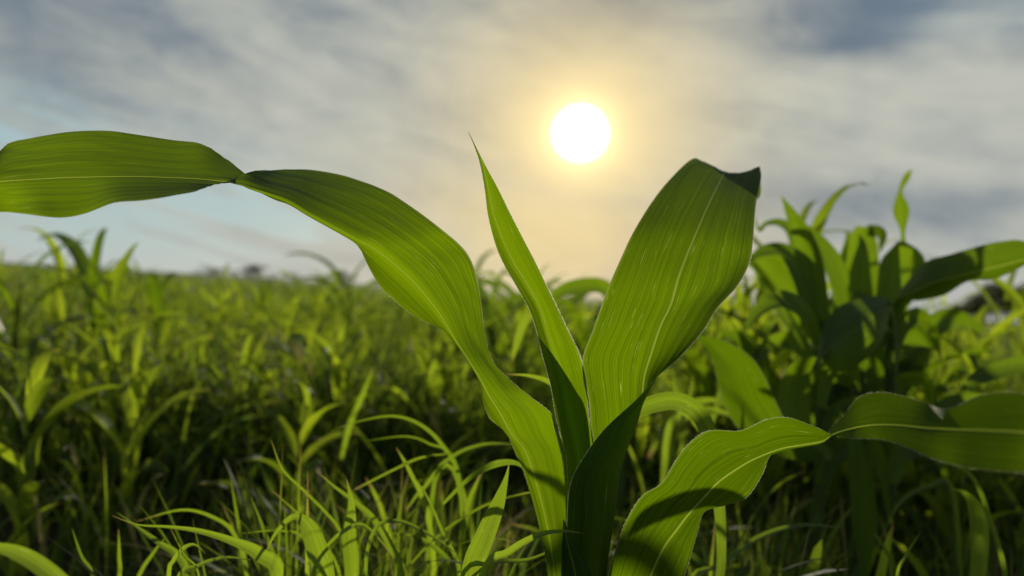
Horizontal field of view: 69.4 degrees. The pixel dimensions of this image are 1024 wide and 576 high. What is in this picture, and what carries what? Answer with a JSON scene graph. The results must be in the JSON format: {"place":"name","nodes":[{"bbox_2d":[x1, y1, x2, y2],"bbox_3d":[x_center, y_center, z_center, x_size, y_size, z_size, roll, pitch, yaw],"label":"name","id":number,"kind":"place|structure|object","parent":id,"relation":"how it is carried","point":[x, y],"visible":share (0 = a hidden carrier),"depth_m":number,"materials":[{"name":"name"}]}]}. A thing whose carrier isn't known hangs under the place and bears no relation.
{"place":"outdoors","nodes":[
{"label":"outdoors","id":0,"kind":"place"},
{"bbox_2d":[0,262,1023,575],"bbox_3d":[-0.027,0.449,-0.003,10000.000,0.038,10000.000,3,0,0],"label":"ground","id":1,"kind":"structure","parent":0,"point":[190,550],"depth_m":1.29,"materials":[{"name":"green plant"}]},
{"bbox_2d":[0,248,45,311],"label":"weed plant","id":2,"kind":"object","parent":1,"relation":"on","point":[5,275],"visible":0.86,"depth_m":2.35,"materials":[{"name":"green plant"}]},
{"bbox_2d":[0,543,67,575],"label":"grass clump","id":3,"kind":"object","parent":1,"relation":"on","point":[36,563],"visible":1,"depth_m":0.27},
{"bbox_2d":[9,278,83,353],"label":"weed plant","id":4,"kind":"object","parent":1,"relation":"on","point":[48,299],"visible":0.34,"depth_m":2.16,"materials":[{"name":"green plant"}]},
{"bbox_2d":[18,327,102,377],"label":"weed plant","id":5,"kind":"object","parent":1,"relation":"on","point":[81,338],"visible":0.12,"depth_m":1.72,"materials":[{"name":"green plant"}]},
{"bbox_2d":[0,241,121,376],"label":"corn plant","id":6,"kind":"object","parent":1,"relation":"on","point":[29,348],"visible":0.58,"depth_m":1.70,"materials":[{"name":"plant"}]},
{"bbox_2d":[0,344,123,575],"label":"weed plant","id":7,"kind":"object","parent":1,"relation":"on","point":[19,508],"visible":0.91,"depth_m":0.87,"materials":[{"name":"green plant"}]},
{"bbox_2d":[23,265,108,330],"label":"corn plant","id":8,"kind":"object","parent":1,"relation":"on","point":[49,276],"visible":0.25,"depth_m":3.37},
{"bbox_2d":[0,326,132,523],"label":"weed plant","id":9,"kind":"object","parent":1,"relation":"on","point":[71,366],"visible":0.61,"depth_m":1.27,"materials":[{"name":"green plant"}]},
{"bbox_2d":[17,227,119,367],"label":"weed plant","id":10,"kind":"object","parent":1,"relation":"on","point":[60,313],"visible":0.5,"depth_m":2.06,"materials":[{"name":"green plant"}]},
{"bbox_2d":[39,314,135,384],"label":"weed plant","id":11,"kind":"object","parent":1,"relation":"on","point":[96,332],"visible":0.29,"depth_m":1.63,"materials":[{"name":"green plant"}]},
{"bbox_2d":[38,227,141,365],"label":"corn plant","id":12,"kind":"object","parent":1,"relation":"on","point":[84,267],"visible":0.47,"depth_m":1.87,"materials":[{"name":"plant"}]},
{"bbox_2d":[52,324,171,541],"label":"weed plant","id":13,"kind":"object","parent":1,"relation":"on","point":[110,344],"visible":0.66,"depth_m":1.20,"materials":[{"name":"green plant"}]},
{"bbox_2d":[41,242,185,482],"bbox_3d":[-0.702,0.167,1.332,0.209,0.505,0.242,3,4,17],"label":"weed plant","id":14,"kind":"object","parent":1,"relation":"on","point":[122,262],"visible":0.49,"depth_m":1.30,"materials":[{"name":"green plant"}]},
{"bbox_2d":[72,252,161,378],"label":"weed plant","id":15,"kind":"object","parent":1,"relation":"on","point":[125,324],"visible":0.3,"depth_m":1.61,"materials":[{"name":"green plant"}]},
{"bbox_2d":[72,529,164,575],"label":"grass clump","id":16,"kind":"object","parent":1,"relation":"on","point":[142,568],"visible":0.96,"depth_m":0.55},
{"bbox_2d":[45,362,211,574],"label":"weed plant","id":17,"kind":"object","parent":1,"relation":"on","point":[132,396],"visible":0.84,"depth_m":1.07,"materials":[{"name":"green plant"}]},
{"bbox_2d":[110,270,147,325],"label":"weed plant","id":18,"kind":"object","parent":1,"relation":"on","point":[131,290],"visible":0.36,"depth_m":3.17,"materials":[{"name":"green plant"}]},
{"bbox_2d":[62,292,200,539],"bbox_3d":[-0.598,0.216,1.162,0.196,0.409,0.169,6,0,16],"label":"weed plant","id":19,"kind":"object","parent":1,"relation":"on","point":[134,360],"visible":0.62,"depth_m":1.17,"materials":[{"name":"green plant"}]},
{"bbox_2d":[127,265,179,344],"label":"corn plant","id":20,"kind":"object","parent":1,"relation":"on","point":[156,293],"visible":0.45,"depth_m":2.55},
{"bbox_2d":[109,313,216,466],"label":"weed plant","id":21,"kind":"object","parent":1,"relation":"on","point":[165,328],"visible":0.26,"depth_m":1.49,"materials":[{"name":"green plant"}]},
{"bbox_2d":[161,314,240,438],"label":"weed plant","id":22,"kind":"object","parent":1,"relation":"on","point":[210,332],"visible":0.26,"depth_m":1.76,"materials":[{"name":"green plant"}]},
{"bbox_2d":[114,477,302,575],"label":"grass clump","id":23,"kind":"object","parent":1,"relation":"on","point":[271,561],"visible":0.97,"depth_m":0.46,"materials":[{"name":"plant"}]},
{"bbox_2d":[199,262,246,325],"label":"weed plant","id":24,"kind":"object","parent":1,"relation":"on","point":[224,280],"visible":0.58,"depth_m":4.35,"materials":[{"name":"green plant"}]},
{"bbox_2d":[190,291,257,379],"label":"weed plant","id":25,"kind":"object","parent":1,"relation":"on","point":[221,307],"visible":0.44,"depth_m":2.16,"materials":[{"name":"green plant"}]},
{"bbox_2d":[207,340,272,372],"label":"weed plant","id":26,"kind":"object","parent":1,"relation":"on","point":[225,344],"visible":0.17,"depth_m":1.92,"materials":[{"name":"green plant"}]},
{"bbox_2d":[224,268,270,344],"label":"weed plant","id":27,"kind":"object","parent":1,"relation":"on","point":[239,294],"visible":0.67,"depth_m":3.35,"materials":[{"name":"green plant"}]},
{"bbox_2d":[227,276,275,328],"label":"corn plant","id":28,"kind":"object","parent":1,"relation":"on","point":[261,292],"visible":0.45,"depth_m":4.25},
{"bbox_2d":[229,263,276,279],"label":"tree","id":29,"kind":"object","parent":1,"relation":"on","point":[251,268],"visible":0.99,"depth_m":149.49,"materials":[{"name":"green plant"}]},
{"bbox_2d":[224,344,289,495],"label":"weed plant","id":30,"kind":"object","parent":1,"relation":"on","point":[269,375],"visible":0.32,"depth_m":1.43,"materials":[{"name":"green plant"}]},
{"bbox_2d":[233,274,292,353],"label":"weed plant","id":31,"kind":"object","parent":1,"relation":"on","point":[258,315],"visible":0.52,"depth_m":2.73,"materials":[{"name":"green plant"}]},
{"bbox_2d":[250,296,291,349],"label":"weed plant","id":32,"kind":"object","parent":1,"relation":"on","point":[266,307],"visible":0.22,"depth_m":2.81,"materials":[{"name":"green plant"}]},
{"bbox_2d":[250,281,316,373],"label":"weed plant","id":33,"kind":"object","parent":1,"relation":"on","point":[289,318],"visible":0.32,"depth_m":2.01,"materials":[{"name":"green plant"}]},
{"bbox_2d":[250,300,320,381],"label":"weed plant","id":34,"kind":"object","parent":1,"relation":"on","point":[288,334],"visible":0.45,"depth_m":1.80,"materials":[{"name":"green plant"}]},
{"bbox_2d":[234,380,361,575],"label":"weed plant","id":35,"kind":"object","parent":1,"relation":"on","point":[308,420],"visible":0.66,"depth_m":0.98,"materials":[{"name":"green plant"}]},
{"bbox_2d":[269,310,356,402],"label":"weed plant","id":36,"kind":"object","parent":1,"relation":"on","point":[316,320],"visible":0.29,"depth_m":1.92,"materials":[{"name":"green plant"}]},
{"bbox_2d":[277,270,359,327],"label":"corn plant","id":37,"kind":"object","parent":1,"relation":"on","point":[319,282],"visible":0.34,"depth_m":3.85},
{"bbox_2d":[285,284,359,358],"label":"weed plant","id":38,"kind":"object","parent":1,"relation":"on","point":[321,303],"visible":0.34,"depth_m":2.44,"materials":[{"name":"green plant"}]},
{"bbox_2d":[296,286,358,361],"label":"weed plant","id":39,"kind":"object","parent":1,"relation":"on","point":[315,291],"visible":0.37,"depth_m":2.50,"materials":[{"name":"green plant"}]},
{"bbox_2d":[286,317,381,523],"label":"weed plant","id":40,"kind":"object","parent":1,"relation":"on","point":[343,367],"visible":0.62,"depth_m":1.29,"materials":[{"name":"green plant"}]},
{"bbox_2d":[278,304,390,430],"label":"weed plant","id":41,"kind":"object","parent":1,"relation":"on","point":[357,337],"visible":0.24,"depth_m":1.58,"materials":[{"name":"green plant"}]},
{"bbox_2d":[284,252,397,360],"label":"corn plant","id":42,"kind":"object","parent":1,"relation":"on","point":[341,298],"visible":0.53,"depth_m":3.18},
{"bbox_2d":[267,441,460,575],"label":"grass clump","id":43,"kind":"object","parent":1,"relation":"on","point":[322,559],"visible":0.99,"depth_m":0.48,"materials":[{"name":"plant"}]},
{"bbox_2d":[349,308,401,387],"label":"weed plant","id":44,"kind":"object","parent":1,"relation":"on","point":[364,357],"visible":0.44,"depth_m":1.86,"materials":[{"name":"green plant"}]},
{"bbox_2d":[373,282,411,338],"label":"corn plant","id":45,"kind":"object","parent":1,"relation":"on","point":[401,311],"visible":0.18,"depth_m":4.58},
{"bbox_2d":[385,314,446,383],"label":"weed plant","id":46,"kind":"object","parent":1,"relation":"on","point":[415,324],"visible":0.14,"depth_m":1.98,"materials":[{"name":"green plant"}]},
{"bbox_2d":[373,332,465,525],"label":"weed plant","id":47,"kind":"object","parent":1,"relation":"on","point":[440,378],"visible":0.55,"depth_m":1.29,"materials":[{"name":"green plant"}]},
{"bbox_2d":[331,313,531,575],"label":"grass clump","id":48,"kind":"object","parent":1,"relation":"on","point":[464,501],"visible":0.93,"depth_m":0.60,"materials":[{"name":"plant"}]},
{"bbox_2d":[430,351,477,418],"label":"weed plant","id":49,"kind":"object","parent":1,"relation":"on","point":[448,362],"visible":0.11,"depth_m":1.72,"materials":[{"name":"green plant"}]},
{"bbox_2d":[421,311,512,457],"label":"weed plant","id":50,"kind":"object","parent":1,"relation":"on","point":[451,392],"visible":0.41,"depth_m":1.38,"materials":[{"name":"green plant"}]},
{"bbox_2d":[438,284,553,390],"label":"corn plant","id":51,"kind":"object","parent":1,"relation":"on","point":[490,309],"visible":0.28,"depth_m":2.04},
{"bbox_2d":[477,269,534,364],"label":"corn plant","id":52,"kind":"object","parent":1,"relation":"on","point":[503,307],"visible":0.23,"depth_m":2.57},
{"bbox_2d":[480,294,535,505],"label":"weed plant","id":53,"kind":"object","parent":1,"relation":"on","point":[520,371],"visible":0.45,"depth_m":1.53,"materials":[{"name":"green plant"}]},
{"bbox_2d":[448,263,568,457],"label":"weed plant","id":54,"kind":"object","parent":1,"relation":"on","point":[526,333],"visible":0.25,"depth_m":1.66,"materials":[{"name":"green plant"}]},
{"bbox_2d":[442,459,578,575],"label":"grass clump","id":55,"kind":"object","parent":1,"relation":"on","point":[477,561],"visible":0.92,"depth_m":0.40,"materials":[{"name":"plant"}]},
{"bbox_2d":[0,130,1023,575],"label":"corn plant","id":56,"kind":"object","parent":1,"relation":"on","point":[680,270],"visible":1,"depth_m":0.37,"materials":[{"name":"green plant"}]},
{"bbox_2d":[466,279,579,374],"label":"corn plant","id":57,"kind":"object","parent":1,"relation":"on","point":[497,314],"visible":0.22,"depth_m":2.48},
{"bbox_2d":[493,289,561,384],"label":"weed plant","id":58,"kind":"object","parent":1,"relation":"on","point":[521,312],"visible":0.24,"depth_m":2.33,"materials":[{"name":"green plant"}]},
{"bbox_2d":[477,271,590,391],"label":"corn plant","id":59,"kind":"object","parent":1,"relation":"on","point":[576,300],"visible":0.13,"depth_m":2.07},
{"bbox_2d":[488,323,594,514],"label":"weed plant","id":60,"kind":"object","parent":1,"relation":"on","point":[552,405],"visible":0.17,"depth_m":1.21,"materials":[{"name":"green plant"}]},
{"bbox_2d":[503,302,587,407],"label":"weed plant","id":61,"kind":"object","parent":1,"relation":"on","point":[543,386],"visible":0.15,"depth_m":1.62,"materials":[{"name":"green plant"}]},
{"bbox_2d":[506,297,598,386],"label":"weed plant","id":62,"kind":"object","parent":1,"relation":"on","point":[569,327],"visible":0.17,"depth_m":1.86,"materials":[{"name":"green plant"}]},
{"bbox_2d":[558,299,601,360],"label":"corn plant","id":63,"kind":"object","parent":1,"relation":"on","point":[576,314],"visible":0.1,"depth_m":1.70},
{"bbox_2d":[573,319,588,407],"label":"corn plant","id":64,"kind":"object","parent":1,"relation":"on","point":[578,338],"visible":0.04,"depth_m":1.42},
{"bbox_2d":[550,277,625,548],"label":"corn plant","id":65,"kind":"object","parent":1,"relation":"on","point":[588,285],"visible":0.27,"depth_m":1.00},
{"bbox_2d":[507,374,725,575],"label":"grass clump","id":66,"kind":"object","parent":1,"relation":"on","point":[695,411],"visible":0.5,"depth_m":0.50,"materials":[{"name":"plant"}]},
{"bbox_2d":[567,328,708,520],"bbox_3d":[0.176,0.239,1.252,0.250,0.460,0.245,3,0,30],"label":"weed plant","id":67,"kind":"object","parent":1,"relation":"on","point":[643,426],"visible":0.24,"depth_m":1.25,"materials":[{"name":"green plant"}]},
{"bbox_2d":[649,338,698,436],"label":"weed plant","id":68,"kind":"object","parent":1,"relation":"on","point":[683,384],"visible":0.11,"depth_m":1.55,"materials":[{"name":"green plant"}]},
{"bbox_2d":[646,370,729,572],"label":"grass clump","id":69,"kind":"object","parent":1,"relation":"on","point":[668,428],"visible":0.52,"depth_m":0.85,"materials":[{"name":"plant"}]},
{"bbox_2d":[652,318,726,456],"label":"weed plant","id":70,"kind":"object","parent":1,"relation":"on","point":[686,373],"visible":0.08,"depth_m":1.47,"materials":[{"name":"green plant"}]},
{"bbox_2d":[669,346,725,517],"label":"weed plant","id":71,"kind":"object","parent":1,"relation":"on","point":[702,352],"visible":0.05,"depth_m":1.35,"materials":[{"name":"green plant"}]},
{"bbox_2d":[682,342,731,532],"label":"corn plant","id":72,"kind":"object","parent":1,"relation":"on","point":[696,365],"visible":0.12,"depth_m":1.29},
{"bbox_2d":[661,281,758,538],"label":"weed plant","id":73,"kind":"object","parent":1,"relation":"on","point":[742,298],"visible":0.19,"depth_m":1.22,"materials":[{"name":"green plant"}]},
{"bbox_2d":[673,275,755,371],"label":"weed plant","id":74,"kind":"object","parent":1,"relation":"on","point":[712,323],"visible":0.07,"depth_m":1.55,"materials":[{"name":"green plant"}]},
{"bbox_2d":[707,404,796,563],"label":"weed plant","id":75,"kind":"object","parent":1,"relation":"on","point":[743,508],"visible":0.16,"depth_m":1.13,"materials":[{"name":"green plant"}]},
{"bbox_2d":[717,276,802,553],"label":"weed plant","id":76,"kind":"object","parent":1,"relation":"on","point":[760,294],"visible":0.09,"depth_m":1.22,"materials":[{"name":"green plant"}]},
{"bbox_2d":[709,316,811,566],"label":"weed plant","id":77,"kind":"object","parent":1,"relation":"on","point":[775,462],"visible":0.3,"depth_m":1.05,"materials":[{"name":"green plant"}]},
{"bbox_2d":[706,230,851,517],"bbox_3d":[0.390,0.176,1.255,0.313,0.609,0.282,4,0,-29],"label":"weed plant","id":78,"kind":"object","parent":1,"relation":"on","point":[743,311],"visible":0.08,"depth_m":1.29,"materials":[{"name":"green plant"}]},
{"bbox_2d":[698,196,888,573],"bbox_3d":[0.330,0.185,0.859,0.203,0.581,0.330,3,0,20],"label":"corn plant","id":79,"kind":"object","parent":1,"relation":"on","point":[791,279],"visible":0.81,"depth_m":0.85,"materials":[{"name":"green plant"}]},
{"bbox_2d":[781,459,840,567],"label":"weed plant","id":80,"kind":"object","parent":1,"relation":"on","point":[796,464],"visible":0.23,"depth_m":1.09,"materials":[{"name":"green plant"}]},
{"bbox_2d":[716,182,910,573],"bbox_3d":[0.408,0.167,1.081,0.353,0.635,0.307,0,-2,14],"label":"weed plant","id":81,"kind":"object","parent":1,"relation":"on","point":[820,220],"visible":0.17,"depth_m":1.07,"materials":[{"name":"green plant"}]},
{"bbox_2d":[753,330,913,523],"bbox_3d":[0.424,0.273,1.169,0.132,0.420,0.366,4,0,-21],"label":"corn plant","id":82,"kind":"object","parent":1,"relation":"on","point":[773,497],"visible":0.06,"depth_m":1.20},
{"bbox_2d":[794,461,875,573],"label":"weed plant","id":83,"kind":"object","parent":1,"relation":"on","point":[811,468],"visible":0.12,"depth_m":1.08,"materials":[{"name":"green plant"}]},
{"bbox_2d":[691,466,1006,575],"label":"grass clump","id":84,"kind":"object","parent":1,"relation":"on","point":[981,520],"visible":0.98,"depth_m":0.58,"materials":[{"name":"plant"}]},
{"bbox_2d":[784,413,922,566],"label":"weed plant","id":85,"kind":"object","parent":1,"relation":"on","point":[844,467],"visible":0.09,"depth_m":1.08,"materials":[{"name":"green plant"}]},
{"bbox_2d":[806,225,941,575],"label":"corn plant","id":86,"kind":"object","parent":1,"relation":"on","point":[859,253],"visible":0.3,"depth_m":0.98,"materials":[{"name":"plant"}]},
{"bbox_2d":[813,383,958,544],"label":"weed plant","id":87,"kind":"object","parent":1,"relation":"on","point":[918,395],"visible":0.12,"depth_m":1.11,"materials":[{"name":"green plant"}]},
{"bbox_2d":[794,348,995,508],"bbox_3d":[0.602,0.288,1.141,0.357,0.410,0.128,3,0,6],"label":"corn plant","id":88,"kind":"object","parent":1,"relation":"on","point":[956,373],"visible":0.09,"depth_m":1.13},
{"bbox_2d":[873,471,932,575],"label":"weed plant","id":89,"kind":"object","parent":1,"relation":"on","point":[895,537],"visible":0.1,"depth_m":1.12,"materials":[{"name":"green plant"}]},
{"bbox_2d":[815,169,1023,575],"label":"corn plant","id":90,"kind":"object","parent":1,"relation":"on","point":[859,328],"visible":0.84,"depth_m":0.79,"materials":[{"name":"plant"}]},
{"bbox_2d":[891,458,961,575],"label":"weed plant","id":91,"kind":"object","parent":1,"relation":"on","point":[909,501],"visible":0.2,"depth_m":1.11,"materials":[{"name":"green plant"}]},
{"bbox_2d":[912,388,971,567],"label":"weed plant","id":92,"kind":"object","parent":1,"relation":"on","point":[954,478],"visible":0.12,"depth_m":1.14,"materials":[{"name":"green plant"}]},
{"bbox_2d":[910,351,974,564],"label":"weed plant","id":93,"kind":"object","parent":1,"relation":"on","point":[942,367],"visible":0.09,"depth_m":1.20,"materials":[{"name":"green plant"}]},
{"bbox_2d":[909,465,982,563],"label":"weed plant","id":94,"kind":"object","parent":1,"relation":"on","point":[927,479],"visible":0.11,"depth_m":1.16,"materials":[{"name":"green plant"}]},
{"bbox_2d":[875,336,1023,575],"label":"weed plant","id":95,"kind":"object","parent":1,"relation":"on","point":[971,364],"visible":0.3,"depth_m":1.02,"materials":[{"name":"green plant"}]},
{"bbox_2d":[913,348,987,569],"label":"weed plant","id":96,"kind":"object","parent":1,"relation":"on","point":[958,368],"visible":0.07,"depth_m":1.18,"materials":[{"name":"green plant"}]},
{"bbox_2d":[893,471,1008,574],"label":"weed plant","id":97,"kind":"object","parent":1,"relation":"on","point":[941,531],"visible":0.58,"depth_m":1.07,"materials":[{"name":"green plant"}]},
{"bbox_2d":[902,325,1023,550],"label":"weed plant","id":98,"kind":"object","parent":1,"relation":"on","point":[932,358],"visible":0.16,"depth_m":1.13,"materials":[{"name":"green plant"}]},
{"bbox_2d":[911,303,1017,397],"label":"weed plant","id":99,"kind":"object","parent":1,"relation":"on","point":[944,345],"visible":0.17,"depth_m":1.53,"materials":[{"name":"green plant"}]},
{"bbox_2d":[922,375,1023,575],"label":"weed plant","id":100,"kind":"object","parent":1,"relation":"on","point":[943,498],"visible":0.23,"depth_m":1.09,"materials":[{"name":"green plant"}]},
{"bbox_2d":[922,254,1023,391],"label":"weed plant","id":101,"kind":"object","parent":1,"relation":"on","point":[1011,278],"visible":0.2,"depth_m":1.62,"materials":[{"name":"green plant"}]},
{"bbox_2d":[931,298,1023,516],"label":"weed plant","id":102,"kind":"object","parent":1,"relation":"on","point":[973,335],"visible":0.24,"depth_m":1.31,"materials":[{"name":"green plant"}]},
{"bbox_2d":[956,291,998,322],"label":"tree","id":103,"kind":"object","parent":1,"relation":"on","point":[967,309],"visible":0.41,"depth_m":123.40,"materials":[{"name":"green plant"}]},
{"bbox_2d":[965,281,1008,323],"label":"tree","id":104,"kind":"object","parent":1,"relation":"on","point":[986,292],"visible":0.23,"depth_m":120.57,"materials":[{"name":"green plant"}]},
{"bbox_2d":[952,328,1022,392],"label":"weed plant","id":105,"kind":"object","parent":1,"relation":"on","point":[1018,348],"visible":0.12,"depth_m":1.55,"materials":[{"name":"green plant"}]},
{"bbox_2d":[959,355,1023,391],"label":"corn plant","id":106,"kind":"object","parent":1,"relation":"on","point":[1003,368],"visible":1,"depth_m":0.80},
{"bbox_2d":[966,278,1023,503],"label":"weed plant","id":107,"kind":"object","parent":1,"relation":"on","point":[1017,301],"visible":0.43,"depth_m":1.30,"materials":[{"name":"green plant"}]},
{"bbox_2d":[982,469,1008,514],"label":"weed plant","id":108,"kind":"object","parent":1,"relation":"on","point":[992,491],"visible":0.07,"depth_m":1.31,"materials":[{"name":"green plant"}]},
{"bbox_2d":[978,284,1021,318],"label":"tree","id":109,"kind":"object","parent":1,"relation":"on","point":[994,298],"visible":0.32,"depth_m":111.70,"materials":[{"name":"green plant"}]},
{"bbox_2d":[0,0,1023,321],"label":"sky","id":110,"kind":"structure","parent":0,"point":[579,113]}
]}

